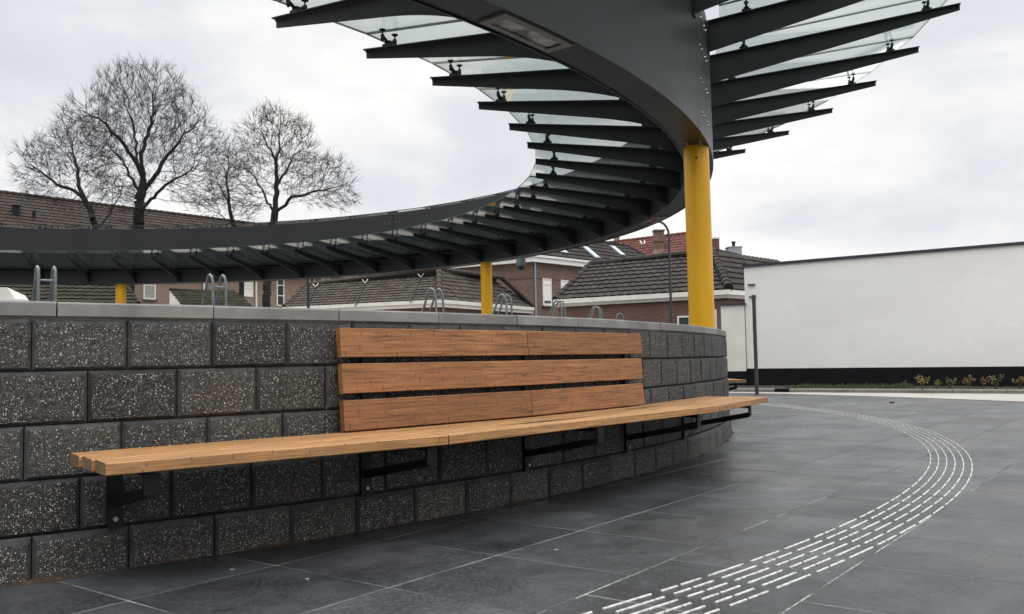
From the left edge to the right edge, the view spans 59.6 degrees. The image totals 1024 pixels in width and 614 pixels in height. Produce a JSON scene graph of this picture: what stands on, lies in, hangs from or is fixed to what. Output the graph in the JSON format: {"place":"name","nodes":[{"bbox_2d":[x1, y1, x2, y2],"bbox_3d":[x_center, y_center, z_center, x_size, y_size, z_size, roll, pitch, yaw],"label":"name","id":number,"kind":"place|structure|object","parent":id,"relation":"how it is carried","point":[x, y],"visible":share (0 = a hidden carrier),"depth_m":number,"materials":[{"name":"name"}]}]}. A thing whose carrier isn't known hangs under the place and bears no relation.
{"place":"outdoors","nodes":[
{"label":"outdoors","id":0,"kind":"place"},
{"bbox_2d":[0,287,28,300],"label":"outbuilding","id":1,"kind":"structure","parent":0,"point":[7,294],"depth_m":27.09,"materials":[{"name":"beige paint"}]},
{"bbox_2d":[32,265,56,301],"bbox_3d":[-2.347,-0.006,4.463,0.090,0.387,0.318,2,-4,-37],"label":"bike rack","id":2,"kind":"object","parent":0,"point":[38,280],"visible":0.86,"depth_m":4.38,"materials":[{"name":"silver metal"}]},
{"bbox_2d":[201,273,227,305],"bbox_3d":[-1.694,0.015,5.001,0.090,0.387,0.318,2,-5,-42],"label":"bike rack","id":3,"kind":"object","parent":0,"point":[214,300],"visible":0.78,"depth_m":4.93,"materials":[{"name":"silver metal"}]},
{"bbox_2d":[421,288,444,312],"bbox_3d":[-0.601,0.066,6.189,0.318,0.387,0.090,-4,-4,37],"label":"bike rack","id":4,"kind":"object","parent":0,"point":[435,298],"visible":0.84,"depth_m":6.13,"materials":[{"name":"silver metal"}]},
{"bbox_2d":[492,294,512,314],"bbox_3d":[-0.135,0.097,6.856,0.318,0.387,0.090,-3,-4,32],"label":"bike rack","id":5,"kind":"object","parent":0,"point":[506,303],"visible":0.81,"depth_m":6.81,"materials":[{"name":"silver metal"}]},
{"bbox_2d":[0,390,1023,613],"bbox_3d":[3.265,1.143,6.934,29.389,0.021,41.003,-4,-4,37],"label":"pavement","id":6,"kind":"structure","parent":0,"point":[977,533],"depth_m":3.71,"materials":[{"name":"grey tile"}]},
{"bbox_2d":[0,300,731,586],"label":"retaining wall","id":7,"kind":"structure","parent":6,"relation":"on","point":[75,377],"depth_m":3.77,"materials":[{"name":"concrete"}]},
{"bbox_2d":[70,328,767,528],"bbox_3d":[0.218,0.518,4.947,0.758,0.775,5.087,-4,-4,40],"label":"bench","id":8,"kind":"object","parent":7,"relation":"attached to","point":[364,378],"depth_m":4.41,"materials":[{"name":"brown wood"}]},
{"bbox_2d":[0,0,960,327],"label":"ring canopy","id":9,"kind":"object","parent":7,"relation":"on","point":[656,68],"visible":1,"depth_m":10.82,"materials":[{"name":"grey metal"}]},
{"bbox_2d":[516,258,525,269],"bbox_3d":[0.176,-0.832,17.500,0.196,0.235,0.196,-1,-3,0],"label":"dome camera","id":10,"kind":"object","parent":9,"relation":"attached to","point":[520,263],"visible":1,"depth_m":17.43,"materials":[{"name":"grey plastic"}]},
{"bbox_2d":[659,221,672,323],"bbox_3d":[3.319,-0.112,21.541,1.112,4.202,0.180,-1,-3,0],"label":"street lamp","id":11,"kind":"object","parent":6,"relation":"on","point":[669,262],"visible":0.49,"depth_m":21.56,"materials":[{"name":"metal"}]},
{"bbox_2d":[714,303,746,385],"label":"garden wall","id":12,"kind":"structure","parent":6,"relation":"on","point":[733,321],"depth_m":20.97,"materials":[{"name":"beige paint"}]},
{"bbox_2d":[752,295,758,393],"bbox_3d":[4.944,0.783,18.170,0.080,2.062,0.080,-1,-3,0],"label":"post","id":13,"kind":"object","parent":6,"relation":"on","point":[755,344],"visible":0.83,"depth_m":18.14,"materials":[{"name":"metal"}]},
{"bbox_2d":[583,403,972,613],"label":"tactile guide strip","id":14,"kind":"object","parent":6,"relation":"on","point":[731,574],"visible":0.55,"depth_m":3.55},
{"bbox_2d":[775,388,788,391],"bbox_3d":[5.679,1.750,18.758,0.298,0.079,0.140,-3,-4,35],"label":"street gully","id":15,"kind":"object","parent":6,"relation":"on","point":[781,389],"visible":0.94,"depth_m":18.74,"materials":[{"name":"black metal"}]},
{"bbox_2d":[729,388,1023,393],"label":"kerb","id":16,"kind":"structure","parent":6,"relation":"on","point":[991,391],"depth_m":17.41,"materials":[{"name":"grey concrete"}]},
{"bbox_2d":[0,0,1023,261],"label":"sky","id":17,"kind":"structure","parent":0,"point":[930,155],"materials":[{"name":"white"}]},
{"bbox_2d":[549,300,565,316],"bbox_3d":[0.317,0.136,7.661,0.318,0.387,0.090,-3,-4,26],"label":"bike rack","id":18,"kind":"object","parent":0,"point":[559,302],"visible":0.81,"depth_m":7.62,"materials":[{"name":"silver metal"}]},
{"bbox_2d":[589,306,602,318],"bbox_3d":[0.727,0.186,8.626,0.318,0.387,0.090,-2,-4,20],"label":"bike rack","id":19,"kind":"object","parent":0,"point":[593,310],"visible":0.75,"depth_m":8.58,"materials":[{"name":"silver metal"}]},
{"bbox_2d":[609,229,719,254],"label":"brick house","id":20,"kind":"structure","parent":0,"point":[656,242],"depth_m":54.45,"materials":[{"name":"red tile"}]},
{"bbox_2d":[728,379,745,389],"bbox_3d":[2.645,1.199,13.198,0.614,0.302,3.054,0,-3,-9],"label":"bench","id":21,"kind":"object","parent":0,"point":[733,381],"depth_m":11.73,"materials":[{"name":"brown wood"}]},
{"bbox_2d":[728,385,1023,388],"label":"soil bed","id":22,"kind":"object","parent":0,"point":[779,386],"visible":0.23,"depth_m":18.31,"materials":[{"name":"brown soil"}]},
{"bbox_2d":[786,383,1023,388],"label":"weeds","id":23,"kind":"object","parent":22,"relation":"on","point":[855,386],"visible":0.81,"depth_m":18.28,"materials":[{"name":"green plant"}]},
{"bbox_2d":[914,376,929,389],"bbox_3d":[7.791,1.437,17.041,0.274,0.309,0.240,-1,-3,0],"label":"young shrub","id":24,"kind":"object","parent":22,"relation":"on","point":[919,380],"visible":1,"depth_m":17.01,"materials":[{"name":"yellow plant"}]},
{"bbox_2d":[934,380,941,388],"bbox_3d":[8.185,1.492,17.187,0.178,0.204,0.140,-1,-3,0],"label":"young shrub","id":25,"kind":"object","parent":22,"relation":"on","point":[938,382],"visible":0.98,"depth_m":17.17,"materials":[{"name":"green plant"}]},
{"bbox_2d":[946,377,958,388],"bbox_3d":[8.382,1.456,17.068,0.261,0.256,0.143,-1,-3,0],"label":"young shrub","id":26,"kind":"object","parent":22,"relation":"on","point":[954,382],"visible":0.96,"depth_m":17.06,"materials":[{"name":"green plant"}]},
{"bbox_2d":[961,374,975,388],"bbox_3d":[8.641,1.425,16.935,0.296,0.293,0.210,-1,-3,0],"label":"young shrub","id":27,"kind":"object","parent":22,"relation":"on","point":[966,381],"visible":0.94,"depth_m":16.92,"materials":[{"name":"orange plant"}]},
{"bbox_2d":[980,375,991,388],"bbox_3d":[8.906,1.421,16.805,0.208,0.276,0.127,-3,-4,29],"label":"young shrub","id":28,"kind":"object","parent":22,"relation":"on","point":[983,380],"visible":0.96,"depth_m":16.80,"materials":[{"name":"orange plant"}]},
{"bbox_2d":[990,374,1003,388],"bbox_3d":[9.048,1.399,16.680,0.267,0.298,0.172,-1,-3,0],"label":"young shrub","id":29,"kind":"object","parent":22,"relation":"on","point":[993,381],"visible":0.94,"depth_m":16.68,"materials":[{"name":"green plant"}]},
{"bbox_2d":[1012,376,1023,388],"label":"young shrub","id":30,"kind":"object","parent":22,"relation":"on","point":[1019,380],"visible":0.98,"depth_m":16.49,"materials":[{"name":"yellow plant"}]},
{"bbox_2d":[729,392,1023,401],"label":"street","id":31,"kind":"structure","parent":0,"point":[1008,397],"depth_m":16.13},
{"bbox_2d":[169,288,253,306],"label":"shed","id":32,"kind":"structure","parent":31,"relation":"on","point":[189,297],"depth_m":32.64,"materials":[{"name":"tile"}]},
{"bbox_2d":[183,131,265,297],"bbox_3d":[-12.556,-2.281,39.214,3.717,11.203,3.744,-1,-3,0],"label":"bare tree","id":33,"kind":"object","parent":31,"relation":"on","point":[241,284],"visible":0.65,"depth_m":39.12,"materials":[{"name":"brown plant"}]},
{"bbox_2d":[206,97,365,306],"bbox_3d":[-9.339,-2.868,37.352,6.488,12.031,4.873,-1,-3,0],"label":"bare tree","id":34,"kind":"object","parent":31,"relation":"on","point":[266,285],"visible":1,"depth_m":37.17,"materials":[{"name":"brown plant"}]},
{"bbox_2d":[307,279,309,307],"bbox_3d":[-5.468,0.394,24.024,0.370,3.790,0.380,-1,-3,0],"label":"street lamp","id":35,"kind":"object","parent":31,"relation":"on","point":[308,294],"visible":0.08,"depth_m":24.05,"materials":[{"name":"metal"}]},
{"bbox_2d":[282,268,534,315],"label":"brick building","id":36,"kind":"structure","parent":31,"relation":"on","point":[407,291],"depth_m":31.33,"materials":[{"name":"beige paint"}]},
{"bbox_2d":[453,241,645,316],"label":"brick house","id":37,"kind":"structure","parent":31,"relation":"on","point":[539,282],"depth_m":41.63,"materials":[{"name":"brown brick"}]},
{"bbox_2d":[542,278,551,306],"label":"window","id":38,"kind":"structure","parent":37,"relation":"in","point":[546,283],"depth_m":41.31,"materials":[{"name":"white paint"}]},
{"bbox_2d":[560,280,568,288],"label":"window","id":39,"kind":"structure","parent":37,"relation":"in","point":[562,282],"depth_m":42.21,"materials":[{"name":"white glass"}]},
{"bbox_2d":[552,241,779,329],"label":"brick building","id":40,"kind":"structure","parent":31,"relation":"on","point":[634,288],"depth_m":28.95,"materials":[{"name":"beige paint"}]},
{"bbox_2d":[677,316,688,324],"bbox_3d":[5.255,0.521,27.305,0.420,0.500,0.051,-3,-4,33],"label":"window","id":41,"kind":"structure","parent":40,"relation":"in","point":[684,320],"depth_m":27.32,"materials":[{"name":"white paint"}]},
{"label":"ground","id":42,"kind":"structure","parent":0,"visible":0},
{"bbox_2d":[0,285,140,303],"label":"garage","id":43,"kind":"structure","parent":42,"relation":"on","point":[89,293],"depth_m":31.40,"materials":[{"name":"tile"}]},
{"bbox_2d":[5,107,154,228],"bbox_3d":[-17.608,-2.439,36.194,5.691,11.420,4.652,-1,-3,0],"label":"bare tree","id":44,"kind":"object","parent":42,"relation":"on","point":[87,205],"visible":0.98,"depth_m":36.20,"materials":[{"name":"brown plant"}]},
{"bbox_2d":[50,51,233,291],"bbox_3d":[-15.742,-3.724,38.231,7.674,14.342,5.533,-1,-3,0],"label":"bare tree","id":45,"kind":"object","parent":42,"relation":"on","point":[138,218],"visible":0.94,"depth_m":38.13,"materials":[{"name":"brown plant"}]},
{"bbox_2d":[0,190,344,307],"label":"apartment block","id":46,"kind":"structure","parent":42,"relation":"on","point":[14,209],"depth_m":46.68,"materials":[{"name":"beige brick"}]},
{"bbox_2d":[142,284,157,300],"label":"window","id":47,"kind":"structure","parent":46,"relation":"in","point":[149,290],"depth_m":45.40,"materials":[{"name":"white paint"}]},
{"bbox_2d":[244,282,252,296],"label":"window","id":48,"kind":"structure","parent":46,"relation":"in","point":[248,286],"depth_m":49.97,"materials":[{"name":"white paint"}]},
{"bbox_2d":[276,280,283,305],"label":"window","id":49,"kind":"structure","parent":46,"relation":"in","point":[279,284],"depth_m":51.59,"materials":[{"name":"white paint"}]},
{"bbox_2d":[742,241,1023,386],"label":"white building","id":50,"kind":"structure","parent":42,"relation":"on","point":[940,314],"depth_m":18.97,"materials":[{"name":"paint"}]}
]}

